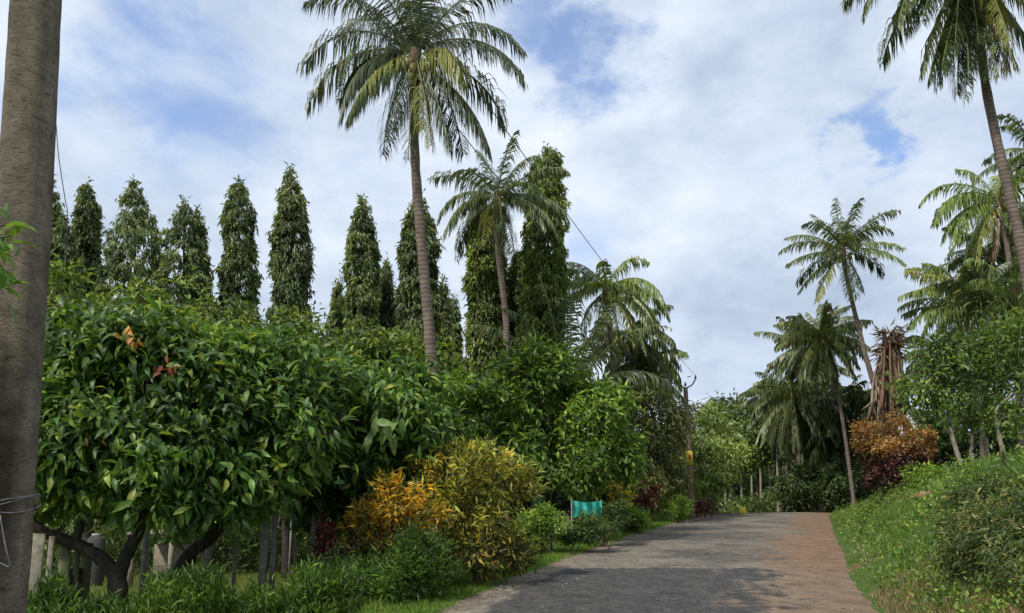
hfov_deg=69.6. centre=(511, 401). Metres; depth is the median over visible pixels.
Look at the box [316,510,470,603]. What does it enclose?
feathery shrub
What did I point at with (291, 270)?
mast tree
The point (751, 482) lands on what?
areca palm
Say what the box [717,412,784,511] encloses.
distant tree
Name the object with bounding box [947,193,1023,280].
coconut palm
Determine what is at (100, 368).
cacao tree
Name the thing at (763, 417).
coconut palm
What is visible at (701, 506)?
red cordyline
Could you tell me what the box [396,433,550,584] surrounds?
croton bush
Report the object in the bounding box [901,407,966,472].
shrub tree
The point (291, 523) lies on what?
post
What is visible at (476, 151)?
power line
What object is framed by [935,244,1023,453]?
coconut palm
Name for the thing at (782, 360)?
coconut palm
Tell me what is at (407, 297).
mast tree
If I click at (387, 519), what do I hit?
croton bush
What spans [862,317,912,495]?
dead palm
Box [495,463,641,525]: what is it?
shade shrub
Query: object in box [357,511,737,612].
verge grass
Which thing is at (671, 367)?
coconut palm
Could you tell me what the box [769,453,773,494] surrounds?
areca palm
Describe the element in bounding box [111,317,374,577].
cacao tree
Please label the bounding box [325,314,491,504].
leafy tree
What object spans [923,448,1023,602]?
trailing shrub
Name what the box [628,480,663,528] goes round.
red cordyline
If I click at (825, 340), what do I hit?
coconut palm
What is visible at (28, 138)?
utility pole
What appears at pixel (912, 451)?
copper croton
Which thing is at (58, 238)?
mast tree
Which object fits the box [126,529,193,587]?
animal shed
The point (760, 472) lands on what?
areca palm
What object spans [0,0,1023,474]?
sky
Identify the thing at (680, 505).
rounded bush
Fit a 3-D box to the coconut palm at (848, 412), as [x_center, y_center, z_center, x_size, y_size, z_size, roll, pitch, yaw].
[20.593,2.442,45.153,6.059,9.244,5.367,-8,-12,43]
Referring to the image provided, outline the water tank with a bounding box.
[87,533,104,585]
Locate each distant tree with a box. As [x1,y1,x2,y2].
[694,388,763,503]
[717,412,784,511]
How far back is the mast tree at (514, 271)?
31.48 m
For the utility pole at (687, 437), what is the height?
6.766 m
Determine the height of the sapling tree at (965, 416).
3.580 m
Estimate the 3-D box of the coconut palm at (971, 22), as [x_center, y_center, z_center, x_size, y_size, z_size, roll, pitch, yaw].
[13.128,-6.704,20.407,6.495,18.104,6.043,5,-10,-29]
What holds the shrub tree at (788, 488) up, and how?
on the ground at (853, 577)
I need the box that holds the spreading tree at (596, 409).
[437,327,654,538]
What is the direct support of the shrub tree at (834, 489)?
on the ground at (853, 577)
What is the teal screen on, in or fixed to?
on the ground at (853, 577)
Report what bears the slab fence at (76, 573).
on the ground at (853, 577)
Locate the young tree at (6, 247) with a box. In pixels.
[0,203,39,325]
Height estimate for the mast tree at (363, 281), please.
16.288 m
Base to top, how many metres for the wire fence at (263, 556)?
2.060 m
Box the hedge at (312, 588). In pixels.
[27,553,369,612]
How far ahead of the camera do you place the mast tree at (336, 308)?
33.87 m
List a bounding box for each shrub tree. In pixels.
[768,458,822,511]
[810,456,872,512]
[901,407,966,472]
[920,411,1017,468]
[966,402,1017,456]
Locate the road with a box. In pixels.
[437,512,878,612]
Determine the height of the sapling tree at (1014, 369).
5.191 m
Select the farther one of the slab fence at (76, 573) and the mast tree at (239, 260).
the mast tree at (239, 260)
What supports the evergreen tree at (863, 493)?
on the ground at (853, 577)
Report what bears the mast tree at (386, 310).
on the ground at (853, 577)
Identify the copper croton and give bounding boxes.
[847,406,939,495]
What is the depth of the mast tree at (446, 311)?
34.85 m
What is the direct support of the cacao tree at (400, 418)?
on the ground at (853, 577)
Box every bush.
[336,467,455,589]
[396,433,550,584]
[504,499,575,553]
[556,496,635,549]
[602,480,639,531]
[620,501,655,533]
[659,489,693,522]
[898,460,950,497]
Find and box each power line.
[356,0,675,377]
[412,0,694,374]
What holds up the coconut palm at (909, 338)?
on the ground at (853, 577)
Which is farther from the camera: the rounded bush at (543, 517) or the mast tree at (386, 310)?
the mast tree at (386, 310)
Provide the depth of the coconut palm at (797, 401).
45.98 m
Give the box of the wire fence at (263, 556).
[138,511,358,595]
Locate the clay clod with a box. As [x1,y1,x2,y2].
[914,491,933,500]
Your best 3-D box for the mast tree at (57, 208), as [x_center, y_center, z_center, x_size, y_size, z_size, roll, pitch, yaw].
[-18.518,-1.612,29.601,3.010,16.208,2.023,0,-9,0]
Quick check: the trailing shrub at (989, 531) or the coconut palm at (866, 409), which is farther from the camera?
the coconut palm at (866, 409)
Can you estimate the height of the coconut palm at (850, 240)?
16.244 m
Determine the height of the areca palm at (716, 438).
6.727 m
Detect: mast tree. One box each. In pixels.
[33,174,66,533]
[44,205,83,557]
[61,173,179,552]
[69,176,105,526]
[112,195,246,554]
[180,203,213,329]
[213,174,263,557]
[263,160,316,543]
[326,274,345,547]
[338,193,385,543]
[378,252,397,507]
[391,188,445,519]
[438,273,454,512]
[449,293,465,514]
[460,204,511,530]
[503,141,572,535]
[506,243,540,418]
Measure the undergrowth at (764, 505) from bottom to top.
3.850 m
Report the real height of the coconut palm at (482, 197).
16.119 m
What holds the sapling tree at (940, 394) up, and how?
on the ground at (853, 577)
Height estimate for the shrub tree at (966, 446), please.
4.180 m
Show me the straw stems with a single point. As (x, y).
(918, 523)
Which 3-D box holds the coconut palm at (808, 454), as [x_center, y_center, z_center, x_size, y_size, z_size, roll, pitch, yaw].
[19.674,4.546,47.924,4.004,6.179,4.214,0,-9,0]
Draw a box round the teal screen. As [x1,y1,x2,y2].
[571,499,602,548]
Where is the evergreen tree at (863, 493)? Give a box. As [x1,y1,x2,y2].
[768,385,878,512]
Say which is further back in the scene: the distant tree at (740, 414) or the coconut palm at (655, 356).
the distant tree at (740, 414)
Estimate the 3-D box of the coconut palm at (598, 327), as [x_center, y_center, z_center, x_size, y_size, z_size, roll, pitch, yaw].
[1.790,0.217,28.698,7.512,10.416,7.826,7,-11,-36]
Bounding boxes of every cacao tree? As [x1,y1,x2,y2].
[33,289,292,603]
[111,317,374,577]
[275,335,487,554]
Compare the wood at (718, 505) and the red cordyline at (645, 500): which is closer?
the red cordyline at (645, 500)
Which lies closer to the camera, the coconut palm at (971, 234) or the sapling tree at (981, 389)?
the sapling tree at (981, 389)
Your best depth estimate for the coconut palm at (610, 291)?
31.44 m
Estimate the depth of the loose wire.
3.61 m
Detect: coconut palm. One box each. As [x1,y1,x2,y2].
[296,0,527,532]
[427,130,570,532]
[471,268,684,531]
[562,255,670,481]
[575,304,681,503]
[617,340,688,491]
[733,374,850,506]
[740,372,818,511]
[754,313,839,510]
[754,415,781,511]
[766,362,853,505]
[774,300,872,504]
[774,386,853,512]
[778,197,906,440]
[778,423,840,511]
[791,427,873,511]
[807,373,899,495]
[828,381,934,494]
[840,0,1023,297]
[897,239,1015,461]
[897,261,1023,460]
[902,333,978,460]
[918,167,1023,440]
[922,215,1023,395]
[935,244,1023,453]
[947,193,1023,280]
[971,113,1023,215]
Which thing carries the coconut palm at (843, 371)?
on the ground at (853, 577)
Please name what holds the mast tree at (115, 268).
on the ground at (853, 577)
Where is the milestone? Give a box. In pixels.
[738,507,746,513]
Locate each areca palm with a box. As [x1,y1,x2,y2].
[702,421,744,511]
[727,457,742,502]
[737,467,764,500]
[741,432,770,510]
[758,427,780,511]
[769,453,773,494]
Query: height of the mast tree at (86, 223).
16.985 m
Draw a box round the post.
[288,517,310,587]
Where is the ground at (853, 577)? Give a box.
[40,466,1023,612]
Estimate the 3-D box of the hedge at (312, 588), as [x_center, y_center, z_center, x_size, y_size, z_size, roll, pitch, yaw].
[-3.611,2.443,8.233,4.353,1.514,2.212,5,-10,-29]
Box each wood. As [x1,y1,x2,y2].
[579,445,738,525]
[603,440,904,524]
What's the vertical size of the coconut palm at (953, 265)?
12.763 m
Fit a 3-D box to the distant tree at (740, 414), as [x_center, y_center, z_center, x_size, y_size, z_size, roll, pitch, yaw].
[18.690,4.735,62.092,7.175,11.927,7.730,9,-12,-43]
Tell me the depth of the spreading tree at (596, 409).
20.45 m
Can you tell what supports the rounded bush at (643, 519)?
on the ground at (853, 577)
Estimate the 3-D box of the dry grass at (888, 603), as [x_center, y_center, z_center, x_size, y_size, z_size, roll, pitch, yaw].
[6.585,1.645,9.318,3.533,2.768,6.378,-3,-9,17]
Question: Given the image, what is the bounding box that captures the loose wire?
[52,88,67,272]
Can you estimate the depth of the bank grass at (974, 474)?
13.41 m
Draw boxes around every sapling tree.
[679,398,758,514]
[878,320,1011,463]
[929,379,1023,461]
[942,305,1023,462]
[963,292,1023,450]
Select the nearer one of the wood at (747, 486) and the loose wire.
the loose wire
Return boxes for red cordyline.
[306,513,338,563]
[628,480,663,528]
[695,497,718,517]
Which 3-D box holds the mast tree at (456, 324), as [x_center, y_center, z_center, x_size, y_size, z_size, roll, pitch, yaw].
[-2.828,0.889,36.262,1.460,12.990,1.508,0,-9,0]
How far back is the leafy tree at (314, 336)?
21.78 m
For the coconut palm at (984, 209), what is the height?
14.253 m
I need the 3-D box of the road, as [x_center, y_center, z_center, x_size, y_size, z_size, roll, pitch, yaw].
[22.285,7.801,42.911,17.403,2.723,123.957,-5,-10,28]
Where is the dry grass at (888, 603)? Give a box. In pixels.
[868,473,1023,612]
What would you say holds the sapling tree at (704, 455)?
on the ground at (853, 577)
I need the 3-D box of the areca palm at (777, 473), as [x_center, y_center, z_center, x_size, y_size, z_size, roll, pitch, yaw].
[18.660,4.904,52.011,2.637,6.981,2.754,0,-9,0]
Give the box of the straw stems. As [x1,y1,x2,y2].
[833,453,1022,612]
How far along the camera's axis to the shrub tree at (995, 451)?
29.45 m
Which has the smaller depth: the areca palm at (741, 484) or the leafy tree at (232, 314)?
the leafy tree at (232, 314)
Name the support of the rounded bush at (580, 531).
on the ground at (853, 577)
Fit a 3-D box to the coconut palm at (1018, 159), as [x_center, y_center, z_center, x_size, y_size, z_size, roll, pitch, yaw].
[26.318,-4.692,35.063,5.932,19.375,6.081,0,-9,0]
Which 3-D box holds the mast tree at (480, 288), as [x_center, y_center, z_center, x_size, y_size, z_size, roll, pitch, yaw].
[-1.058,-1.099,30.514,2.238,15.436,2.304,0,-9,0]
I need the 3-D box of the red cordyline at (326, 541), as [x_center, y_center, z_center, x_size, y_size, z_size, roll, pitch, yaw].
[-3.100,2.551,12.028,0.589,1.466,0.615,4,-10,-22]
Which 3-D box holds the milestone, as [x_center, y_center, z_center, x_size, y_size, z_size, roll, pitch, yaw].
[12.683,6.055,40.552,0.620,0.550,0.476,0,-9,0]
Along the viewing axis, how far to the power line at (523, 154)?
11.63 m
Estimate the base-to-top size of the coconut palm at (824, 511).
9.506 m
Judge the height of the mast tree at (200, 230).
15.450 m
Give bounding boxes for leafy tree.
[47,252,206,540]
[128,257,271,572]
[213,300,357,577]
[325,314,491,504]
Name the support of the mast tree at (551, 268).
on the ground at (853, 577)
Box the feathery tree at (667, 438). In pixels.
[598,366,706,520]
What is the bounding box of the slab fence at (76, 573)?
[28,533,93,603]
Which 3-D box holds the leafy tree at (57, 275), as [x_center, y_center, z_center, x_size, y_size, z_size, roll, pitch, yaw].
[-12.565,0.478,22.044,7.036,9.885,5.207,0,-9,0]
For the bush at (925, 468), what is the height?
1.176 m
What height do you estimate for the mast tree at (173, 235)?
15.732 m
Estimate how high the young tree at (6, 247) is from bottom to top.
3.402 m
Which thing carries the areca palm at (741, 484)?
on the ground at (853, 577)
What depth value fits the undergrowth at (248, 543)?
23.59 m
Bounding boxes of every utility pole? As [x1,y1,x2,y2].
[0,0,61,612]
[676,375,696,518]
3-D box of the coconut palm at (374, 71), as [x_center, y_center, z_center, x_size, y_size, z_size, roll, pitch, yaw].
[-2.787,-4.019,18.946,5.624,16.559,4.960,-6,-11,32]
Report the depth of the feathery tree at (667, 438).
30.47 m
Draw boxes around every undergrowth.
[42,508,521,575]
[710,487,832,512]
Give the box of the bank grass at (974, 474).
[828,445,1023,612]
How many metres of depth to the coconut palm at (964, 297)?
27.65 m
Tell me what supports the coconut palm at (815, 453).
on the ground at (853, 577)
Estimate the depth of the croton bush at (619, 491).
23.63 m
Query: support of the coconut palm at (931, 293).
on the ground at (853, 577)

